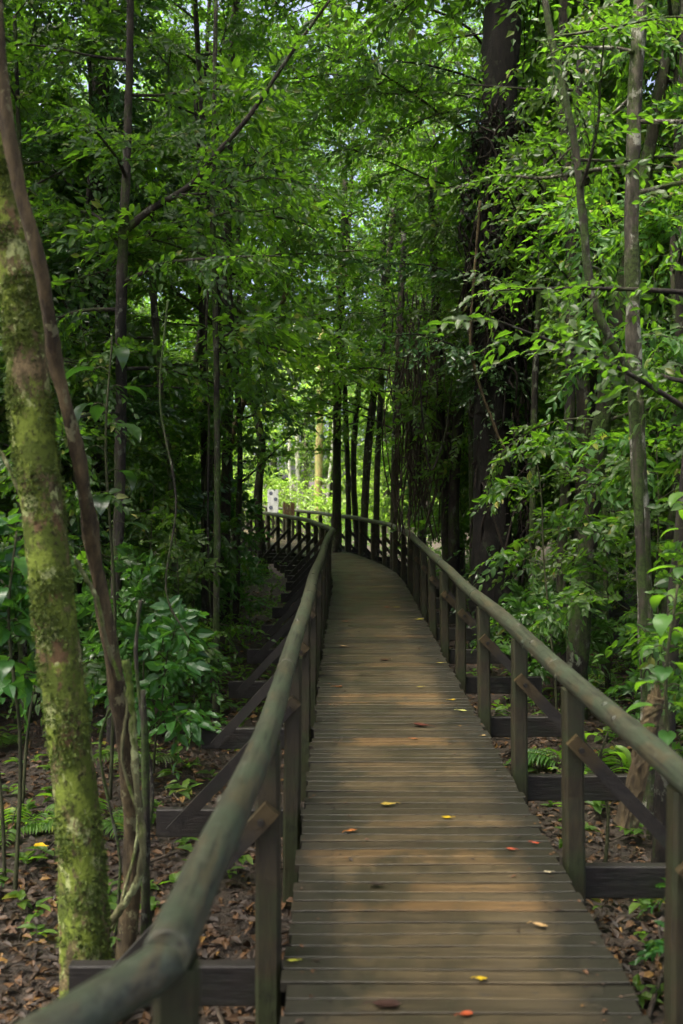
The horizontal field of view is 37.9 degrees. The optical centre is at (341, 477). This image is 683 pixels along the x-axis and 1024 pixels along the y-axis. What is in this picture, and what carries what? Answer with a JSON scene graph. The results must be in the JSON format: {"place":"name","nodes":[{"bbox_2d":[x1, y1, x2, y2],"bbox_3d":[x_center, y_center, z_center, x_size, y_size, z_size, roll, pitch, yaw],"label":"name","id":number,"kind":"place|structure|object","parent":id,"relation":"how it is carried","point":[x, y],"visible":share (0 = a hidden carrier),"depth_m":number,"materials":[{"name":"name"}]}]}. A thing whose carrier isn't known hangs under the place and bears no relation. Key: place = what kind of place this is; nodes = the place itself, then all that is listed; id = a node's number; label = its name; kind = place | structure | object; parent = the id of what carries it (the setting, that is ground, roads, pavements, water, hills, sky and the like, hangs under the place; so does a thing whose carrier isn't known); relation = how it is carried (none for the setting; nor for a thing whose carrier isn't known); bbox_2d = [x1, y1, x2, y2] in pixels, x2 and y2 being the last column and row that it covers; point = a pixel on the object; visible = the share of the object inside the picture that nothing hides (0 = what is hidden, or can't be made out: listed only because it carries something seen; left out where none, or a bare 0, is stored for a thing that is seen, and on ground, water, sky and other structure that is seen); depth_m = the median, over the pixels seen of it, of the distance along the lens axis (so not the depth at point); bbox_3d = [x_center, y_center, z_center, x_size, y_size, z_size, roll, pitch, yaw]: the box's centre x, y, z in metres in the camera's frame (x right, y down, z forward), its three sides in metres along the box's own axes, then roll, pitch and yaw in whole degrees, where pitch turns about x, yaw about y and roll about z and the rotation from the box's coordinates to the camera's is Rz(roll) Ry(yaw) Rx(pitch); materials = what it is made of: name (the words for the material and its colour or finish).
{"place":"outdoors","nodes":[
{"label":"outdoors","id":0,"kind":"place"},
{"bbox_2d":[14,0,656,481],"label":"sky","id":1,"kind":"structure","parent":0,"point":[305,4],"materials":[{"name":"white"}]},
{"bbox_2d":[0,481,682,1023],"bbox_3d":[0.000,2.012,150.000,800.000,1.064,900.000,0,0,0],"label":"ground","id":2,"kind":"structure","parent":0,"point":[224,915],"depth_m":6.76,"materials":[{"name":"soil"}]},
{"bbox_2d":[0,531,36,899],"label":"leaved plant","id":3,"kind":"object","parent":2,"relation":"on","point":[7,663],"visible":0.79,"depth_m":5.60,"materials":[{"name":"green plant"}]},
{"bbox_2d":[0,806,54,846],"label":"fern","id":4,"kind":"object","parent":2,"relation":"on","point":[33,825],"visible":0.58,"depth_m":6.54,"materials":[{"name":"green plant"}]},
{"bbox_2d":[0,514,95,882],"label":"broadleaf sapling","id":5,"kind":"object","parent":2,"relation":"on","point":[21,604],"visible":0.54,"depth_m":5.68,"materials":[{"name":"green plant"}]},
{"bbox_2d":[0,133,113,997],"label":"mossy tree","id":6,"kind":"object","parent":2,"relation":"on","point":[84,918],"visible":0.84,"depth_m":4.27,"materials":[{"name":"green plant"}]},
{"bbox_2d":[0,0,139,959],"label":"slender tree","id":7,"kind":"object","parent":2,"relation":"on","point":[129,917],"visible":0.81,"depth_m":4.41,"materials":[{"name":"brown plant"}]},
{"bbox_2d":[74,559,121,680],"bbox_3d":[-1.101,0.643,4.500,0.218,0.551,0.027,0,0,0],"label":"liana","id":8,"kind":"object","parent":7,"relation":"attached to","point":[100,611],"visible":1,"depth_m":4.49,"materials":[{"name":"brown plant"}]},
{"bbox_2d":[98,706,121,935],"bbox_3d":[-1.104,1.595,4.750,0.112,1.174,0.021,0,0,0],"label":"liana","id":9,"kind":"object","parent":7,"relation":"hanging from","point":[111,814],"visible":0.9,"depth_m":4.74,"materials":[{"name":"brown plant"}]},
{"bbox_2d":[111,686,138,929],"bbox_3d":[-1.045,1.338,4.720,0.177,1.615,0.021,0,0,0],"label":"liana","id":10,"kind":"object","parent":7,"relation":"attached to","point":[129,787],"visible":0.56,"depth_m":4.71,"materials":[{"name":"brown plant"}]},
{"bbox_2d":[109,659,146,928],"bbox_3d":[-1.063,1.575,4.549,0.345,1.487,0.046,0,0,0],"label":"liana","id":11,"kind":"object","parent":7,"relation":"hanging from","point":[121,907],"visible":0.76,"depth_m":4.54,"materials":[{"name":"brown plant"}]},
{"bbox_2d":[0,410,142,817],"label":"sapling","id":12,"kind":"object","parent":2,"relation":"on","point":[92,672],"visible":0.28,"depth_m":6.87,"materials":[{"name":"green plant"}]},
{"bbox_2d":[30,585,163,712],"bbox_3d":[-2.064,1.745,8.745,1.273,1.623,1.221,0,0,1],"label":"broadleaf shrub","id":13,"kind":"object","parent":2,"relation":"on","point":[84,609],"visible":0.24,"depth_m":8.55,"materials":[{"name":"green plant"}]},
{"bbox_2d":[0,73,204,645],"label":"understorey tree","id":14,"kind":"object","parent":2,"relation":"on","point":[57,97],"visible":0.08,"depth_m":12.93,"materials":[{"name":"green plant"}]},
{"bbox_2d":[59,335,148,799],"bbox_3d":[-1.668,0.674,6.981,0.652,3.350,0.519,0,0,0],"label":"leaved plant","id":15,"kind":"object","parent":2,"relation":"on","point":[101,504],"visible":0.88,"depth_m":6.99,"materials":[{"name":"green plant"}]},
{"bbox_2d":[0,0,223,652],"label":"understorey tree","id":16,"kind":"object","parent":2,"relation":"on","point":[52,232],"visible":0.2,"depth_m":10.95,"materials":[{"name":"green plant"}]},
{"bbox_2d":[37,203,209,508],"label":"understorey tree","id":17,"kind":"object","parent":2,"relation":"on","point":[133,288],"visible":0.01,"depth_m":16.38,"materials":[{"name":"green plant"}]},
{"bbox_2d":[64,318,197,574],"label":"light green tree","id":18,"kind":"object","parent":2,"relation":"on","point":[147,494],"visible":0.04,"depth_m":14.78,"materials":[{"name":"green plant"}]},
{"bbox_2d":[2,83,260,603],"bbox_3d":[-3.606,-1.580,14.836,4.470,8.269,4.194,0,0,39],"label":"understorey tree","id":19,"kind":"object","parent":2,"relation":"on","point":[179,313],"visible":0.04,"depth_m":14.71,"materials":[{"name":"green plant"}]},
{"bbox_2d":[0,0,275,725],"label":"understorey tree","id":20,"kind":"object","parent":2,"relation":"on","point":[96,377],"visible":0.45,"depth_m":9.26,"materials":[{"name":"green plant"}]},
{"bbox_2d":[77,542,198,751],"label":"broadleaf sapling","id":21,"kind":"object","parent":2,"relation":"on","point":[135,590],"visible":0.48,"depth_m":8.27,"materials":[{"name":"green plant"}]},
{"bbox_2d":[134,600,153,924],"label":"thin bare tree trunk","id":22,"kind":"object","parent":2,"relation":"on","point":[136,659],"visible":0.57,"depth_m":5.09,"materials":[{"name":"plant"}]},
{"bbox_2d":[140,690,150,935],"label":"thin tree","id":23,"kind":"object","parent":2,"relation":"on","point":[145,884],"visible":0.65,"depth_m":4.98,"materials":[{"name":"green plant"}]},
{"bbox_2d":[78,461,213,708],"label":"sapling","id":24,"kind":"object","parent":2,"relation":"on","point":[166,500],"visible":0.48,"depth_m":9.82,"materials":[{"name":"green plant"}]},
{"bbox_2d":[84,595,222,779],"bbox_3d":[-1.392,1.671,7.307,1.200,1.578,1.222,0,0,-40],"label":"broadleaf shrub","id":25,"kind":"object","parent":2,"relation":"on","point":[188,618],"visible":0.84,"depth_m":7.26,"materials":[{"name":"green plant"}]},
{"bbox_2d":[52,119,262,658],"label":"thin tree","id":26,"kind":"object","parent":2,"relation":"on","point":[155,338],"visible":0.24,"depth_m":11.96,"materials":[{"name":"green plant"}]},
{"bbox_2d":[4,0,319,659],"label":"old tree","id":27,"kind":"object","parent":2,"relation":"on","point":[261,164],"visible":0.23,"depth_m":12.37,"materials":[{"name":"green plant"}]},
{"bbox_2d":[0,0,327,586],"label":"dark leaved tree","id":28,"kind":"object","parent":2,"relation":"on","point":[116,99],"visible":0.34,"depth_m":11.58,"materials":[{"name":"green plant"}]},
{"bbox_2d":[124,506,229,743],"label":"sapling","id":29,"kind":"object","parent":2,"relation":"on","point":[185,532],"visible":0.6,"depth_m":8.52,"materials":[{"name":"green plant"}]},
{"bbox_2d":[0,0,368,745],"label":"forked tree","id":30,"kind":"object","parent":2,"relation":"on","point":[122,268],"visible":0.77,"depth_m":8.55,"materials":[{"name":"green plant"}]},
{"bbox_2d":[159,300,190,639],"bbox_3d":[-1.172,-0.054,7.000,0.226,2.395,0.019,0,0,0],"label":"liana","id":31,"kind":"object","parent":30,"relation":"hanging from","point":[172,535],"visible":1,"depth_m":7.00,"materials":[{"name":"brown plant"}]},
{"bbox_2d":[40,79,345,648],"bbox_3d":[-1.729,-1.298,13.572,3.404,7.663,4.242,0,0,45],"label":"thin tree","id":32,"kind":"object","parent":2,"relation":"on","point":[203,435],"visible":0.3,"depth_m":13.46,"materials":[{"name":"green plant"}]},
{"bbox_2d":[158,648,231,750],"bbox_3d":[-1.236,1.949,8.326,0.741,1.063,0.870,0,0,-16],"label":"broadleaf shrub","id":33,"kind":"object","parent":2,"relation":"on","point":[180,684],"visible":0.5,"depth_m":8.44,"materials":[{"name":"green plant"}]},
{"bbox_2d":[136,362,274,607],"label":"sapling","id":34,"kind":"object","parent":2,"relation":"on","point":[182,475],"visible":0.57,"depth_m":12.37,"materials":[{"name":"green plant"}]},
{"bbox_2d":[109,21,317,590],"bbox_3d":[-2.013,-3.487,20.423,5.278,12.190,6.346,0,0,-39],"label":"arching tree","id":35,"kind":"object","parent":2,"relation":"on","point":[247,69],"visible":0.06,"depth_m":20.04,"materials":[{"name":"green plant"}]},
{"bbox_2d":[182,540,248,610],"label":"broadleaf shrub","id":36,"kind":"object","parent":2,"relation":"on","point":[226,583],"visible":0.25,"depth_m":14.78,"materials":[{"name":"green plant"}]},
{"bbox_2d":[43,0,394,725],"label":"pole sapling","id":37,"kind":"object","parent":2,"relation":"on","point":[249,326],"visible":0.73,"depth_m":9.18,"materials":[{"name":"green plant"}]},
{"bbox_2d":[205,252,212,682],"bbox_3d":[-1.374,-0.502,10.399,0.106,5.649,0.034,0,0,0],"label":"liana","id":38,"kind":"object","parent":37,"relation":"hanging from","point":[208,406],"visible":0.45,"depth_m":10.39,"materials":[{"name":"brown plant"}]},
{"bbox_2d":[198,483,272,599],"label":"broadleaf sapling","id":39,"kind":"object","parent":2,"relation":"on","point":[251,507],"visible":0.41,"depth_m":19.17,"materials":[{"name":"green plant"}]},
{"bbox_2d":[85,0,391,487],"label":"arching tree","id":40,"kind":"object","parent":2,"relation":"on","point":[208,46],"visible":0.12,"depth_m":18.73,"materials":[{"name":"green plant"}]},
{"bbox_2d":[152,264,331,625],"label":"thin tree","id":41,"kind":"object","parent":2,"relation":"on","point":[236,602],"visible":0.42,"depth_m":15.96,"materials":[{"name":"green plant"}]},
{"bbox_2d":[24,0,462,648],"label":"arching tree","id":42,"kind":"object","parent":2,"relation":"on","point":[162,42],"visible":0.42,"depth_m":13.20,"materials":[{"name":"green plant"}]},
{"bbox_2d":[230,551,269,624],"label":"broadleaf shrub","id":43,"kind":"object","parent":2,"relation":"on","point":[254,560],"visible":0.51,"depth_m":16.73,"materials":[{"name":"green plant"}]},
{"bbox_2d":[153,45,349,473],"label":"arching tree","id":44,"kind":"object","parent":2,"relation":"on","point":[243,310],"visible":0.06,"depth_m":23.54,"materials":[{"name":"green plant"}]},
{"bbox_2d":[40,0,481,627],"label":"arching tree","id":45,"kind":"object","parent":2,"relation":"on","point":[334,250],"visible":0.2,"depth_m":16.65,"materials":[{"name":"green plant"}]},
{"bbox_2d":[138,0,409,487],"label":"arching tree","id":46,"kind":"object","parent":2,"relation":"on","point":[237,201],"visible":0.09,"depth_m":20.11,"materials":[{"name":"green plant"}]},
{"bbox_2d":[191,200,372,575],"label":"crooked tree","id":47,"kind":"object","parent":2,"relation":"on","point":[258,487],"visible":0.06,"depth_m":23.91,"materials":[{"name":"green plant"}]},
{"bbox_2d":[164,267,406,536],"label":"slanting tree","id":48,"kind":"object","parent":2,"relation":"on","point":[244,402],"visible":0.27,"depth_m":19.96,"materials":[{"name":"green plant"}]},
{"bbox_2d":[138,305,438,536],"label":"thicket","id":49,"kind":"object","parent":2,"relation":"on","point":[286,484],"visible":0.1,"depth_m":42.25,"materials":[{"name":"green plant"}]},
{"bbox_2d":[271,333,364,521],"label":"clearing tree","id":50,"kind":"object","parent":2,"relation":"on","point":[318,464],"visible":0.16,"depth_m":41.87,"materials":[{"name":"green plant"}]},
{"bbox_2d":[241,179,399,552],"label":"bend tree","id":51,"kind":"object","parent":2,"relation":"on","point":[336,516],"visible":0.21,"depth_m":23.42,"materials":[{"name":"green plant"}]},
{"bbox_2d":[242,280,413,552],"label":"bend tree","id":52,"kind":"object","parent":2,"relation":"on","point":[346,440],"visible":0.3,"depth_m":24.45,"materials":[{"name":"green plant"}]},
{"bbox_2d":[11,2,662,523],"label":"wood","id":53,"kind":"object","parent":2,"relation":"on","point":[301,294],"visible":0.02,"depth_m":57.08,"materials":[{"name":"green plant"}]},
{"bbox_2d":[245,0,436,548],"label":"arching tree","id":54,"kind":"object","parent":2,"relation":"on","point":[341,37],"visible":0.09,"depth_m":24.87,"materials":[{"name":"green plant"}]},
{"bbox_2d":[0,562,682,1007],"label":"ground cover","id":55,"kind":"object","parent":2,"relation":"on","point":[112,900],"visible":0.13,"depth_m":6.64,"materials":[{"name":"green plant"}]},
{"bbox_2d":[0,499,682,725],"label":"undergrowth","id":56,"kind":"object","parent":2,"relation":"on","point":[437,574],"visible":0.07,"depth_m":15.13,"materials":[{"name":"green plant"}]},
{"bbox_2d":[273,60,410,518],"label":"canopy tree","id":57,"kind":"object","parent":2,"relation":"on","point":[364,228],"visible":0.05,"depth_m":51.70,"materials":[{"name":"green plant"}]},
{"bbox_2d":[299,152,429,556],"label":"bend tree","id":58,"kind":"object","parent":2,"relation":"on","point":[368,442],"visible":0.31,"depth_m":22.93,"materials":[{"name":"green plant"}]},
{"bbox_2d":[69,529,665,1023],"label":"boardwalk","id":59,"kind":"structure","parent":2,"relation":"on","point":[431,927],"depth_m":4.61,"materials":[{"name":"brown wood"}]},
{"bbox_2d":[14,509,335,1023],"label":"railing","id":60,"kind":"object","parent":59,"relation":"attached to","point":[157,963],"visible":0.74,"depth_m":3.57,"materials":[{"name":"brown wood"}]},
{"bbox_2d":[244,505,682,1023],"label":"railing","id":61,"kind":"object","parent":59,"relation":"attached to","point":[651,749],"visible":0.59,"depth_m":4.57,"materials":[{"name":"brown wood"}]},
{"bbox_2d":[270,231,466,569],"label":"bend tree","id":62,"kind":"object","parent":2,"relation":"on","point":[323,402],"visible":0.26,"depth_m":19.94,"materials":[{"name":"green plant"}]},
{"bbox_2d":[302,153,466,560],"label":"bend tree","id":63,"kind":"object","parent":2,"relation":"on","point":[377,428],"visible":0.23,"depth_m":21.94,"materials":[{"name":"green plant"}]},
{"bbox_2d":[314,41,476,566],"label":"arching tree","id":64,"kind":"object","parent":2,"relation":"on","point":[349,186],"visible":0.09,"depth_m":24.01,"materials":[{"name":"green plant"}]},
{"bbox_2d":[356,330,466,557],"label":"light green tree","id":65,"kind":"object","parent":2,"relation":"on","point":[385,507],"visible":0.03,"depth_m":26.02,"materials":[{"name":"green plant"}]},
{"bbox_2d":[293,4,537,579],"bbox_3d":[2.198,-3.916,21.544,6.390,13.073,5.813,0,0,-6],"label":"arching tree","id":66,"kind":"object","parent":2,"relation":"on","point":[411,168],"visible":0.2,"depth_m":21.44,"materials":[{"name":"green plant"}]},
{"bbox_2d":[217,0,665,611],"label":"arching tree","id":67,"kind":"object","parent":2,"relation":"on","point":[455,168],"visible":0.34,"depth_m":14.89,"materials":[{"name":"green plant"}]},
{"bbox_2d":[352,181,534,570],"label":"thin tree","id":68,"kind":"object","parent":2,"relation":"on","point":[444,532],"visible":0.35,"depth_m":15.94,"materials":[{"name":"green plant"}]},
{"bbox_2d":[382,283,467,543],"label":"hanging vines","id":69,"kind":"object","parent":68,"relation":"hanging from","point":[414,452],"visible":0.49,"depth_m":15.99,"materials":[{"name":"brown plant"}]},
{"bbox_2d":[355,265,560,611],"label":"thin tree","id":70,"kind":"object","parent":2,"relation":"on","point":[417,313],"visible":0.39,"depth_m":14.47,"materials":[{"name":"green plant"}]},
{"bbox_2d":[371,133,561,456],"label":"light green tree","id":71,"kind":"object","parent":2,"relation":"on","point":[423,211],"visible":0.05,"depth_m":22.77,"materials":[{"name":"green plant"}]},
{"bbox_2d":[275,0,671,372],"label":"arching tree","id":72,"kind":"object","parent":2,"relation":"on","point":[432,228],"visible":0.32,"depth_m":14.43,"materials":[{"name":"green plant"}]},
{"bbox_2d":[299,0,672,648],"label":"dark tree","id":73,"kind":"object","parent":2,"relation":"on","point":[501,59],"visible":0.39,"depth_m":13.00,"materials":[{"name":"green plant"}]},
{"bbox_2d":[468,200,505,448],"bbox_3d":[1.848,-1.931,12.601,0.480,3.169,0.048,0,0,0],"label":"liana","id":74,"kind":"object","parent":73,"relation":"hanging from","point":[470,333],"visible":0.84,"depth_m":12.59,"materials":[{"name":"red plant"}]},
{"bbox_2d":[456,91,548,582],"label":"tree trunk","id":75,"kind":"object","parent":73,"relation":"attached to","point":[468,267],"visible":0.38,"depth_m":12.89,"materials":[{"name":"brown plant"}]},
{"bbox_2d":[315,0,666,626],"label":"arching tree","id":76,"kind":"object","parent":2,"relation":"on","point":[411,9],"visible":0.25,"depth_m":11.76,"materials":[{"name":"green plant"}]},
{"bbox_2d":[409,172,597,597],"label":"light green tree","id":77,"kind":"object","parent":2,"relation":"on","point":[464,472],"visible":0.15,"depth_m":15.32,"materials":[{"name":"green plant"}]},
{"bbox_2d":[474,585,568,703],"bbox_3d":[1.947,1.855,10.387,1.118,1.470,1.139,0,0,3],"label":"broadleaf shrub","id":78,"kind":"object","parent":2,"relation":"on","point":[518,608],"visible":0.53,"depth_m":10.34,"materials":[{"name":"green plant"}]},
{"bbox_2d":[386,2,667,588],"bbox_3d":[3.225,-2.310,15.604,5.418,10.023,5.084,0,0,44],"label":"understorey tree","id":79,"kind":"object","parent":2,"relation":"on","point":[432,392],"visible":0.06,"depth_m":15.34,"materials":[{"name":"green plant"}]},
{"bbox_2d":[490,572,568,666],"bbox_3d":[2.121,1.811,11.518,1.107,1.455,1.127,0,0,15],"label":"broadleaf shrub","id":80,"kind":"object","parent":2,"relation":"on","point":[520,592],"visible":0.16,"depth_m":11.51,"materials":[{"name":"green plant"}]},
{"bbox_2d":[381,0,678,626],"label":"arching tree","id":81,"kind":"object","parent":2,"relation":"on","point":[423,149],"visible":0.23,"depth_m":13.74,"materials":[{"name":"green plant"}]},
{"bbox_2d":[388,0,682,827],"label":"pale stemmed tree","id":82,"kind":"object","parent":2,"relation":"on","point":[633,192],"visible":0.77,"depth_m":6.97,"materials":[{"name":"green plant"}]},
{"bbox_2d":[416,149,682,862],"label":"thin tree","id":83,"kind":"object","parent":2,"relation":"on","point":[646,377],"visible":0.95,"depth_m":6.15,"materials":[{"name":"green plant"}]},
{"bbox_2d":[466,418,635,744],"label":"sapling","id":84,"kind":"object","parent":2,"relation":"on","point":[498,490],"visible":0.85,"depth_m":8.65,"materials":[{"name":"green plant"}]},
{"bbox_2d":[431,54,673,685],"bbox_3d":[2.899,-1.180,11.340,2.999,7.340,3.526,0,0,-25],"label":"thin tree","id":85,"kind":"object","parent":2,"relation":"on","point":[564,498],"visible":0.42,"depth_m":10.97,"materials":[{"name":"green plant"}]},
{"bbox_2d":[452,135,669,674],"bbox_3d":[2.383,-0.579,11.544,2.450,6.194,3.857,0,0,0],"label":"thin tree","id":86,"kind":"object","parent":2,"relation":"on","point":[527,278],"visible":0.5,"depth_m":11.46,"materials":[{"name":"green plant"}]},
{"bbox_2d":[479,300,672,689],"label":"thin tree","id":87,"kind":"object","parent":2,"relation":"on","point":[565,561],"visible":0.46,"depth_m":10.45,"materials":[{"name":"green plant"}]},
{"bbox_2d":[482,4,678,594],"bbox_3d":[3.863,-1.560,12.206,4.667,8.520,4.681,0,0,-16],"label":"understorey tree","id":88,"kind":"object","parent":2,"relation":"on","point":[606,81],"visible":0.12,"depth_m":12.03,"materials":[{"name":"green plant"}]},
{"bbox_2d":[534,586,636,684],"bbox_3d":[2.425,1.801,10.109,1.050,1.396,1.096,0,0,-23],"label":"broadleaf shrub","id":89,"kind":"object","parent":2,"relation":"on","point":[604,624],"visible":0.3,"depth_m":10.05,"materials":[{"name":"green plant"}]},
{"bbox_2d":[500,93,672,582],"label":"dark leaved tree","id":90,"kind":"object","parent":2,"relation":"on","point":[630,568],"visible":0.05,"depth_m":13.34,"materials":[{"name":"green plant"}]},
{"bbox_2d":[497,0,682,839],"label":"curving sapling","id":91,"kind":"object","parent":2,"relation":"on","point":[583,211],"visible":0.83,"depth_m":6.77,"materials":[{"name":"green plant"}]},
{"bbox_2d":[509,0,678,719],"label":"leaning tree","id":92,"kind":"object","parent":2,"relation":"on","point":[579,639],"visible":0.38,"depth_m":9.44,"materials":[{"name":"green plant"}]},
{"bbox_2d":[506,0,682,728],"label":"light green tree","id":93,"kind":"object","parent":2,"relation":"on","point":[607,239],"visible":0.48,"depth_m":9.00,"materials":[{"name":"green plant"}]},
{"bbox_2d":[584,731,630,862],"bbox_3d":[1.614,2.086,6.302,0.446,0.974,0.406,0,0,0],"label":"leaved plant","id":94,"kind":"object","parent":2,"relation":"on","point":[625,750],"visible":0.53,"depth_m":6.31,"materials":[{"name":"green plant"}]},
{"bbox_2d":[547,415,682,665],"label":"sapling","id":95,"kind":"object","parent":2,"relation":"on","point":[620,520],"visible":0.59,"depth_m":7.70,"materials":[{"name":"green plant"}]},
{"bbox_2d":[592,408,672,613],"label":"sapling","id":96,"kind":"object","parent":2,"relation":"on","point":[628,584],"visible":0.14,"depth_m":11.29,"materials":[{"name":"green plant"}]},
{"bbox_2d":[592,372,682,690],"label":"sapling","id":97,"kind":"object","parent":2,"relation":"on","point":[674,468],"visible":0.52,"depth_m":6.79,"materials":[{"name":"green plant"}]},
{"bbox_2d":[613,683,663,828],"bbox_3d":[1.500,1.391,4.997,0.255,0.730,0.125,0,0,0],"label":"trunk","id":98,"kind":"object","parent":2,"relation":"on","point":[636,782],"visible":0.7,"depth_m":4.96,"materials":[{"name":"brown plant"}]},
{"bbox_2d":[617,541,682,770],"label":"sapling","id":99,"kind":"object","parent":2,"relation":"on","point":[669,550],"visible":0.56,"depth_m":5.73,"materials":[{"name":"green plant"}]},
{"bbox_2d":[626,584,682,751],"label":"leaved plant","id":100,"kind":"object","parent":2,"relation":"on","point":[661,623],"visible":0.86,"depth_m":4.69,"materials":[{"name":"green plant"}]},
{"bbox_2d":[672,0,682,725],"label":"canopy tree","id":101,"kind":"object","parent":2,"relation":"on","point":[679,274],"visible":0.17,"depth_m":9.19,"materials":[{"name":"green plant"}]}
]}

